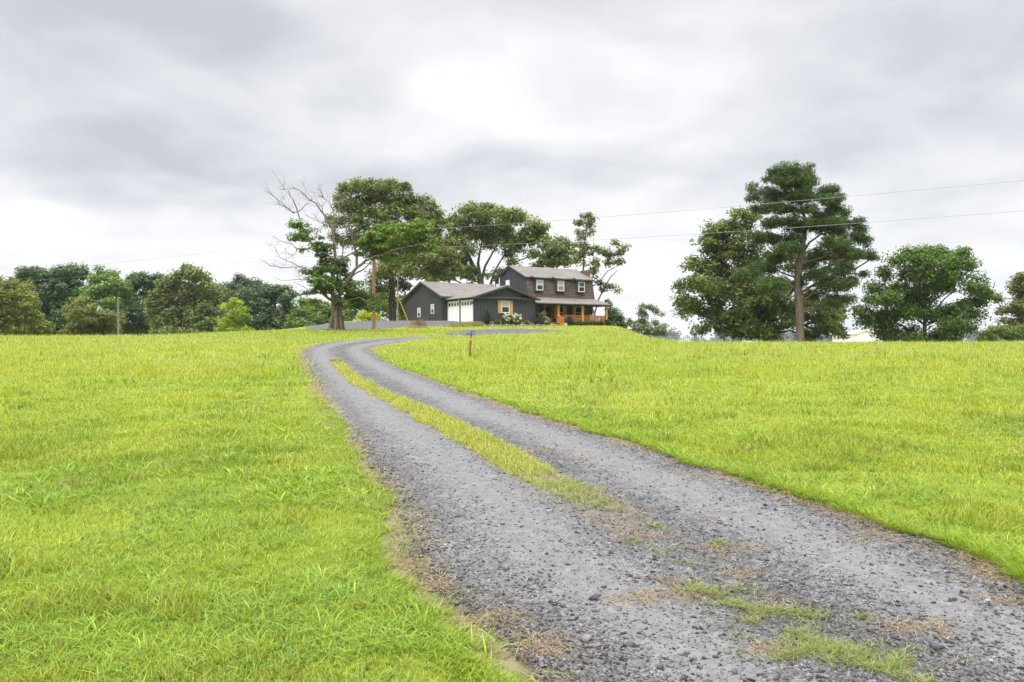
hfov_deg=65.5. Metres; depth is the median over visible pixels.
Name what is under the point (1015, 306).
ash tree
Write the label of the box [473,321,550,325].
flower bed
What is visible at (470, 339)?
yard hydrant
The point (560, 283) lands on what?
window
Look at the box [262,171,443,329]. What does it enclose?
half dead tree
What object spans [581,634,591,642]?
stone
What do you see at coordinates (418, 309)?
window
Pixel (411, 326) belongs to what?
dry weeds
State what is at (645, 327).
airy tree
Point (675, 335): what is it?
distant woods
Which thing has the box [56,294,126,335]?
bush
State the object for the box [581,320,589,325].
shrub
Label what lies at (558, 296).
farmhouse
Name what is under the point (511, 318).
hydrangea
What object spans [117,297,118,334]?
utility pole
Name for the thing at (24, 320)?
bush
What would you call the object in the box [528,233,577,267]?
oak tree
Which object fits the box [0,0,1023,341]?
sky
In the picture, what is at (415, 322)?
dry weeds
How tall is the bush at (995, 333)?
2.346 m
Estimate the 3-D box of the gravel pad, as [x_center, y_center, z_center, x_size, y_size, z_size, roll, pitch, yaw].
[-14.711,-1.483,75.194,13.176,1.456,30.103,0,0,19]
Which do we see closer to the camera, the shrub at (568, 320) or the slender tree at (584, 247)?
the shrub at (568, 320)
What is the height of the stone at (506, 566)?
0.031 m
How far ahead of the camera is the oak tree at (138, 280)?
143.47 m
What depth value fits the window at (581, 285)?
99.51 m
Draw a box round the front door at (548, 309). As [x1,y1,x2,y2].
[545,306,551,321]
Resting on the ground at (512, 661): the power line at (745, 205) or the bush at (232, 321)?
the bush at (232, 321)
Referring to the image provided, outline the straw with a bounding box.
[319,344,1023,681]
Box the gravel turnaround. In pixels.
[444,329,561,335]
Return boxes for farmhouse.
[400,265,612,325]
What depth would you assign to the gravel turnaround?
59.07 m
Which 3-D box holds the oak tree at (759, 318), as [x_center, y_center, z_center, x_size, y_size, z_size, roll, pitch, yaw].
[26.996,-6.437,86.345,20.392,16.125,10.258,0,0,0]
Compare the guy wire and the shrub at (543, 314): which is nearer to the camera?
the guy wire
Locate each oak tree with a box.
[5,265,63,334]
[38,262,91,334]
[121,270,165,335]
[141,262,233,334]
[216,272,270,304]
[220,283,303,330]
[322,176,465,320]
[425,200,558,283]
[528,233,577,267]
[669,204,859,341]
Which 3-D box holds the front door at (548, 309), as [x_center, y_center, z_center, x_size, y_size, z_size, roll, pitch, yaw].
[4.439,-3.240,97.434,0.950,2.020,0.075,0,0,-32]
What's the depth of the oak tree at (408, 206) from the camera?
106.04 m
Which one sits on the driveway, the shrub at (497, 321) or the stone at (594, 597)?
the stone at (594, 597)
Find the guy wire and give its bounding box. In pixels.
[384,263,409,325]
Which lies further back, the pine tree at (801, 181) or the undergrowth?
the undergrowth
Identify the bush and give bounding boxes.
[0,275,55,335]
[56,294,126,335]
[213,297,254,331]
[356,310,388,320]
[602,299,627,328]
[973,323,1023,341]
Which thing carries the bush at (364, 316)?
on the ground at (512, 661)
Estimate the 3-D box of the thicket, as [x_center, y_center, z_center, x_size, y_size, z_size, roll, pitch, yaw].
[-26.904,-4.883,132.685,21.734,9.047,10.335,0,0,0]
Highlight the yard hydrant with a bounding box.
[466,330,474,356]
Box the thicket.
[282,288,403,328]
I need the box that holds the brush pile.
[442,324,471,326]
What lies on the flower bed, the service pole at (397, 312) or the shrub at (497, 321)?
the shrub at (497, 321)
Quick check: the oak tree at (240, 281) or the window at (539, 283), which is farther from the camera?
the oak tree at (240, 281)
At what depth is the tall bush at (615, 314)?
102.97 m
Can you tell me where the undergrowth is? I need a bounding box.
[48,324,217,335]
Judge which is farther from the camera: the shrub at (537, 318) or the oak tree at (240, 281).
the oak tree at (240, 281)
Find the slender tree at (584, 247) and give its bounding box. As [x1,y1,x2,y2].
[568,211,631,315]
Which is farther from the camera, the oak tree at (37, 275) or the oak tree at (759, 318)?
the oak tree at (37, 275)
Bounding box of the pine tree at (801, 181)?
[731,160,879,342]
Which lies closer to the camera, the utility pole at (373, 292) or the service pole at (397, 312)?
the utility pole at (373, 292)
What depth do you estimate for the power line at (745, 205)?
48.87 m
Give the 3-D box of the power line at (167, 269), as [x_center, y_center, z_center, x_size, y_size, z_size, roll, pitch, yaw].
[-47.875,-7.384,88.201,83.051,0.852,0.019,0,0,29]
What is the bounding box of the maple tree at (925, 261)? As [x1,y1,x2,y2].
[847,243,996,342]
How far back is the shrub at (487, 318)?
87.89 m
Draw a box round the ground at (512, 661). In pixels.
[0,321,1023,681]
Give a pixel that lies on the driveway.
(445, 401)
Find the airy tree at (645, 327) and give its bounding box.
[624,302,670,337]
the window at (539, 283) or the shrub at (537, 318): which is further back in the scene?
the window at (539, 283)
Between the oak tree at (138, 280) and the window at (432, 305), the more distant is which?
the oak tree at (138, 280)
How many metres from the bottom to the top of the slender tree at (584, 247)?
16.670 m
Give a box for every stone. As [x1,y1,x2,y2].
[503,563,509,570]
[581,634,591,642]
[588,594,600,600]
[929,642,944,649]
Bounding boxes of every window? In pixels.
[417,308,420,316]
[431,304,433,313]
[501,301,509,312]
[536,280,542,289]
[558,281,563,290]
[560,306,563,314]
[575,307,580,314]
[578,282,584,291]
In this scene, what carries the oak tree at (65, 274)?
on the ground at (512, 661)
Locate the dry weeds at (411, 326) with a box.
[405,325,428,327]
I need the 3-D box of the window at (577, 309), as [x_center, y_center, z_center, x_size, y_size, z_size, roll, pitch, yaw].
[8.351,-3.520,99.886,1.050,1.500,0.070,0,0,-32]
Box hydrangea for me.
[500,313,522,323]
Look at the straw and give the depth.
5.12 m
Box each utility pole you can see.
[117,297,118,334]
[372,259,375,329]
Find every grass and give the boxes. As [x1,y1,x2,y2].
[451,322,483,326]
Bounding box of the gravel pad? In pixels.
[291,321,468,329]
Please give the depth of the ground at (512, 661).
8.37 m
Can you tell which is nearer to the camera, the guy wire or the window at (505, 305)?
the guy wire
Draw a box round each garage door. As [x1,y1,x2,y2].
[448,302,458,320]
[461,300,471,321]
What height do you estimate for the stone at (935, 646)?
0.040 m
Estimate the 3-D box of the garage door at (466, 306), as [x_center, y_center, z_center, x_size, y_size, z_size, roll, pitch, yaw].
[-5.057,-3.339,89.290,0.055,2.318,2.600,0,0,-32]
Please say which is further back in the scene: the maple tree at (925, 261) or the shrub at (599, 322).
the shrub at (599, 322)
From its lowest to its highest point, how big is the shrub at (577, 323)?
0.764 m
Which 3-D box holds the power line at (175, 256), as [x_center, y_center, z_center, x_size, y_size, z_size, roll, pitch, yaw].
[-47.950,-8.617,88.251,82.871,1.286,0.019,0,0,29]
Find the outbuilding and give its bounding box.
[830,330,873,342]
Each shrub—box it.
[482,310,490,323]
[494,319,500,324]
[533,313,541,323]
[540,311,547,323]
[565,316,573,324]
[573,320,582,325]
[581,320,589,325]
[595,320,604,325]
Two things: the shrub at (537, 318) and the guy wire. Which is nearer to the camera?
the guy wire
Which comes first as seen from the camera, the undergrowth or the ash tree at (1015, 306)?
the ash tree at (1015, 306)
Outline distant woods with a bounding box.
[646,326,1019,342]
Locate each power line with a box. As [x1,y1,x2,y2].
[5,250,364,282]
[7,234,359,273]
[394,180,1022,231]
[457,211,1015,246]
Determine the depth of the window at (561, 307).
98.50 m
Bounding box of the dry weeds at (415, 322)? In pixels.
[410,315,427,326]
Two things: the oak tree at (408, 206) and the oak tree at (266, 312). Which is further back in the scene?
the oak tree at (266, 312)
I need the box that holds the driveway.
[303,337,1023,681]
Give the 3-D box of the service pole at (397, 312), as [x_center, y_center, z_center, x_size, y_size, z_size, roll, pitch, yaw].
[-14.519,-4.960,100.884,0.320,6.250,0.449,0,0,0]
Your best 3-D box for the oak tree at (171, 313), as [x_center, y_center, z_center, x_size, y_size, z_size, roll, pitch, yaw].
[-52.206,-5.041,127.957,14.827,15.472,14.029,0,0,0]
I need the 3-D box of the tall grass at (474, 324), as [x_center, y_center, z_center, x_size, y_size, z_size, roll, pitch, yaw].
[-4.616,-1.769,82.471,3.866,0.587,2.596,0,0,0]
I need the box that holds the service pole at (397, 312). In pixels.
[396,277,398,320]
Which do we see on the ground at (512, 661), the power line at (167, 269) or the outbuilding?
the outbuilding
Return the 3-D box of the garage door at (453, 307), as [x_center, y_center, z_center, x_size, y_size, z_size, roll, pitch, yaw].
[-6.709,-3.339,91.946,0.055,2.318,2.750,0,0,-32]
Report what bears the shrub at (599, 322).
on the ground at (512, 661)
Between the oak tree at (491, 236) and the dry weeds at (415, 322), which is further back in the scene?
the oak tree at (491, 236)
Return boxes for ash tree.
[66,264,140,334]
[989,271,1023,328]
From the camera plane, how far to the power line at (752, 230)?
48.51 m

